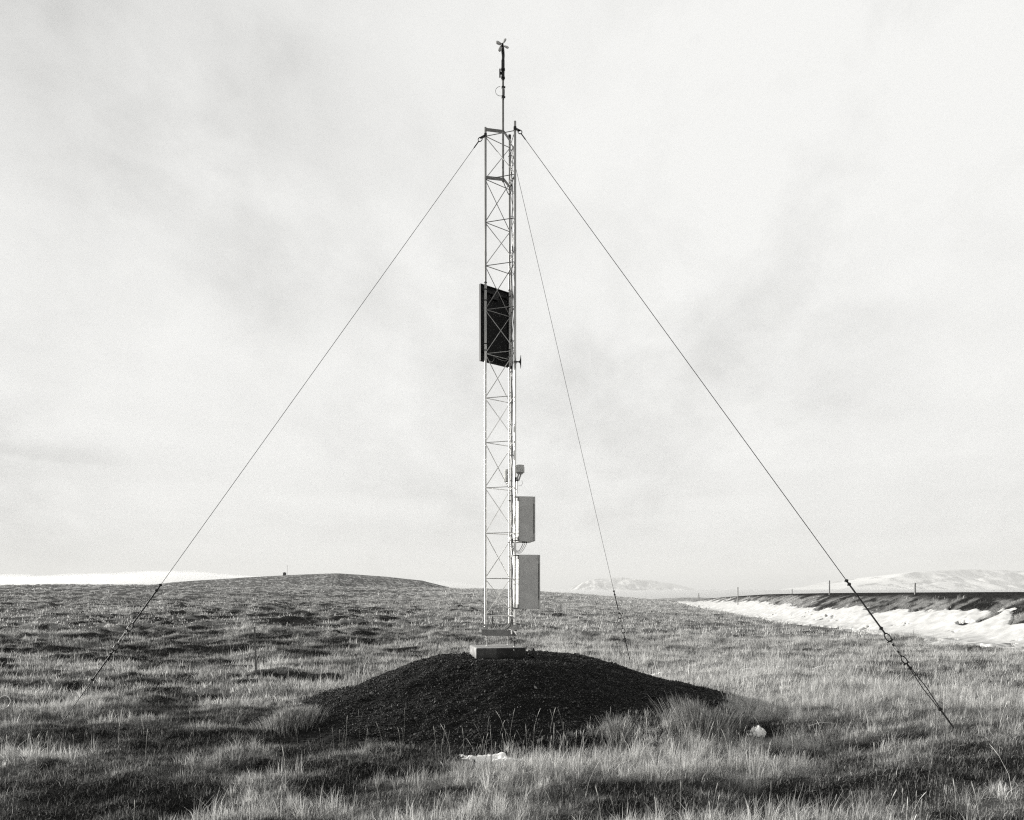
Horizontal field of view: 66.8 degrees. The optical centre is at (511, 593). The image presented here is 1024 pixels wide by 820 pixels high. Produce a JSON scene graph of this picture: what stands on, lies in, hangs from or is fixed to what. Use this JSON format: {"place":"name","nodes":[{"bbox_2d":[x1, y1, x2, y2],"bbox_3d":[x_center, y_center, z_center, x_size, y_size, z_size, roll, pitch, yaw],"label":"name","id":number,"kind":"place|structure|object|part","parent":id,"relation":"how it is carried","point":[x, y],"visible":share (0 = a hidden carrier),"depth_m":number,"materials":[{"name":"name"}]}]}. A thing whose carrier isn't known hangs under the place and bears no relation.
{"place":"outdoors","nodes":[
{"label":"outdoors","id":0,"kind":"place"},
{"bbox_2d":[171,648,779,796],"bbox_3d":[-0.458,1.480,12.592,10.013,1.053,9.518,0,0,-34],"label":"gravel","id":1,"kind":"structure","parent":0,"point":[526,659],"depth_m":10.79,"materials":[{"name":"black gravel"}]},
{"bbox_2d":[0,593,1006,639],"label":"dry grass","id":2,"kind":"structure","parent":0,"point":[582,609],"depth_m":48.25,"materials":[{"name":"grey plant"}]},
{"bbox_2d":[0,573,1023,819],"bbox_3d":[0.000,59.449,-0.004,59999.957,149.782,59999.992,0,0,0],"label":"ground","id":3,"kind":"structure","parent":0,"point":[878,601],"depth_m":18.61,"materials":[{"name":"grey plant"}]},
{"bbox_2d":[254,627,256,672],"bbox_3d":[-5.535,1.264,16.761,0.078,1.075,0.040,0,0,0],"label":"wooden stake","id":4,"kind":"object","parent":3,"relation":"on","point":[255,650],"visible":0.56,"depth_m":16.74,"materials":[{"name":"grey wood"}]},
{"bbox_2d":[248,703,330,735],"bbox_3d":[-2.997,1.698,10.498,1.140,0.363,1.164,0,0,0],"label":"grass cushion","id":5,"kind":"object","parent":3,"relation":"on","point":[287,719],"depth_m":10.37,"materials":[{"name":"grey plant"}]},
{"bbox_2d":[0,583,732,608],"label":"dry grass","id":6,"kind":"structure","parent":3,"relation":"on","point":[599,597],"depth_m":128.76,"materials":[{"name":"grey plant"}]},
{"bbox_2d":[460,752,524,762],"bbox_3d":[-0.237,1.836,8.640,0.671,0.102,0.532,0,0,41],"label":"snow patch","id":7,"kind":"object","parent":3,"relation":"on","point":[503,754],"visible":0.66,"depth_m":8.60,"materials":[{"name":"white snow"}]},
{"bbox_2d":[262,651,745,750],"bbox_3d":[0.080,1.584,12.800,9.200,1.149,9.200,0,0,0],"label":"mound","id":8,"kind":"object","parent":3,"relation":"on","point":[309,732],"visible":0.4,"depth_m":10.53,"materials":[{"name":"black gravel"}]},
{"bbox_2d":[470,644,525,659],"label":"concrete block","id":9,"kind":"structure","parent":8,"relation":"on","point":[501,651],"depth_m":12.46,"materials":[{"name":"concrete"}]},
{"bbox_2d":[480,80,519,646],"bbox_3d":[-0.195,-3.853,12.883,0.661,9.496,0.705,0,0,0],"label":"lattice mast","id":10,"kind":"object","parent":9,"relation":"on","point":[487,632],"visible":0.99,"depth_m":12.79,"materials":[{"name":"metal"}]},
{"bbox_2d":[61,137,482,723],"bbox_3d":[-3.483,-2.742,11.862,6.245,9.458,0.046,0,0,-16],"label":"guy wire","id":11,"kind":"object","parent":10,"relation":"attached to","point":[119,642],"visible":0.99,"depth_m":11.42,"materials":[{"name":"paint"}]},
{"bbox_2d":[479,282,509,367],"bbox_3d":[-0.244,-4.479,12.963,0.615,1.285,0.198,0,0,-40],"label":"solar panel","id":12,"kind":"object","parent":10,"relation":"attached to","point":[500,343],"visible":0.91,"depth_m":13.02,"materials":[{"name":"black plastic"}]},
{"bbox_2d":[495,38,508,99],"bbox_3d":[-0.162,-8.601,12.905,0.225,0.893,0.550,0,0,0],"label":"wind sensor","id":13,"kind":"object","parent":10,"relation":"attached to","point":[502,69],"visible":1,"depth_m":12.83,"materials":[{"name":"black plastic"}]},
{"bbox_2d":[504,469,512,483],"bbox_3d":[-0.068,-2.006,13.328,0.156,0.265,0.340,0,0,0],"label":"radiation shield","id":14,"kind":"object","parent":10,"relation":"attached to","point":[506,475],"visible":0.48,"depth_m":13.37,"materials":[{"name":"white plastic"}]},
{"bbox_2d":[510,356,520,368],"bbox_3d":[0.073,-3.757,12.734,0.138,0.218,0.466,0,0,-11],"label":"disc antenna","id":15,"kind":"object","parent":10,"relation":"attached to","point":[514,361],"visible":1,"depth_m":12.62,"materials":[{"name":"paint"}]},
{"bbox_2d":[514,464,524,493],"bbox_3d":[0.127,-1.844,12.601,0.150,0.473,0.152,0,0,-37],"label":"radiation shield","id":16,"kind":"object","parent":10,"relation":"attached to","point":[520,469],"visible":1,"depth_m":12.57,"materials":[{"name":"white plastic"}]},
{"bbox_2d":[508,496,534,552],"bbox_3d":[0.144,-1.112,12.904,0.378,0.926,0.574,0,0,-10],"label":"sensor cabinet","id":17,"kind":"object","parent":10,"relation":"attached to","point":[525,519],"visible":0.95,"depth_m":12.65,"materials":[{"name":"grey metal"}]},
{"bbox_3d":[0.318,-1.211,12.907,0.035,0.727,0.513,0,0,-10],"label":"door","id":18,"kind":"part","parent":17,"relation":"part of","materials":[{"name":"metal"}]},
{"bbox_2d":[508,555,539,614],"bbox_3d":[0.192,-0.131,12.913,0.444,0.990,0.574,0,0,-10],"label":"battery cabinet","id":19,"kind":"object","parent":10,"relation":"attached to","point":[527,581],"visible":0.88,"depth_m":12.65,"materials":[{"name":"grey metal"}]},
{"bbox_3d":[0.399,-0.183,12.921,0.035,0.883,0.513,0,0,-10],"label":"door","id":20,"kind":"part","parent":19,"relation":"part of","materials":[{"name":"metal"}]},
{"bbox_2d":[511,145,631,667],"bbox_3d":[1.463,-2.833,16.107,0.079,9.610,6.524,0,0,27],"label":"guy wire","id":21,"kind":"object","parent":10,"relation":"attached to","point":[580,446],"visible":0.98,"depth_m":16.20,"materials":[{"name":"paint"}]},
{"bbox_2d":[517,130,953,727],"bbox_3d":[2.693,-2.896,10.862,6.207,9.183,0.052,0,0,33],"label":"guy wire","id":22,"kind":"object","parent":10,"relation":"attached to","point":[791,504],"visible":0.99,"depth_m":9.85,"materials":[{"name":"paint"}]},
{"bbox_2d":[580,711,650,746],"bbox_3d":[1.266,1.615,9.157,0.983,0.412,1.014,0,0,-21],"label":"sedge tuft","id":23,"kind":"object","parent":8,"relation":"on","point":[617,733],"visible":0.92,"depth_m":9.22,"materials":[{"name":"grey plant"}]},
{"bbox_2d":[265,707,749,771],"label":"seed grass","id":24,"kind":"structure","parent":3,"relation":"on","point":[576,734],"depth_m":8.74,"materials":[{"name":"grey plant"}]},
{"bbox_2d":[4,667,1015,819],"bbox_3d":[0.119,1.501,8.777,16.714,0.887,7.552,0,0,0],"label":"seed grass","id":25,"kind":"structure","parent":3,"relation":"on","point":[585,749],"depth_m":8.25,"materials":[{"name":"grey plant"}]},
{"bbox_2d":[0,667,1023,819],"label":"dry grass","id":26,"kind":"structure","parent":3,"relation":"on","point":[541,769],"depth_m":8.28,"materials":[{"name":"grey plant"}]},
{"bbox_2d":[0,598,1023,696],"bbox_3d":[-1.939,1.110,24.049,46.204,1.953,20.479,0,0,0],"label":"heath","id":27,"kind":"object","parent":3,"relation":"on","point":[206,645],"visible":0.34,"depth_m":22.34,"materials":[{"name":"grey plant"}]},
{"bbox_2d":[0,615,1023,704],"bbox_3d":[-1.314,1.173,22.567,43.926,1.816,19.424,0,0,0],"label":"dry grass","id":28,"kind":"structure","parent":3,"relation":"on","point":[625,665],"depth_m":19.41,"materials":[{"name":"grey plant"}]},
{"bbox_2d":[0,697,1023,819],"bbox_3d":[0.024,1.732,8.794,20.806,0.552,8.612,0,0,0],"label":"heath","id":29,"kind":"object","parent":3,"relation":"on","point":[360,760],"visible":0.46,"depth_m":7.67,"materials":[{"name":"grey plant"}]},
{"bbox_2d":[648,689,753,745],"bbox_3d":[2.325,1.571,9.776,1.543,0.611,1.709,0,0,0],"label":"sedge tuft","id":30,"kind":"object","parent":3,"relation":"on","point":[699,717],"visible":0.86,"depth_m":9.62,"materials":[{"name":"grey plant"}]},
{"bbox_2d":[747,725,766,737],"bbox_3d":[3.166,1.771,10.016,0.257,0.125,0.336,0,0,32],"label":"rock","id":31,"kind":"object","parent":3,"relation":"on","point":[758,729],"visible":0.91,"depth_m":9.95,"materials":[{"name":"white stone"}]},
{"bbox_2d":[678,599,1023,650],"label":"snow","id":32,"kind":"structure","parent":3,"relation":"on","point":[943,625],"depth_m":36.12,"materials":[{"name":"white snow"}]},
{"bbox_2d":[0,0,1023,596],"label":"sky","id":33,"kind":"structure","parent":0,"point":[819,204],"materials":[{"name":"white"}]},
{"bbox_2d":[563,577,735,596],"bbox_3d":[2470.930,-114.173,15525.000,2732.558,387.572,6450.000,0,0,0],"label":"mountain","id":34,"kind":"structure","parent":0,"point":[622,586],"depth_m":14018.49,"materials":[{"name":"grey snow"}]},
{"bbox_2d":[762,569,1023,592],"bbox_3d":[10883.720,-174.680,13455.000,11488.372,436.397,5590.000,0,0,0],"label":"mountain","id":35,"kind":"structure","parent":0,"point":[967,580],"depth_m":12501.28,"materials":[{"name":"grey snow"}]}
]}

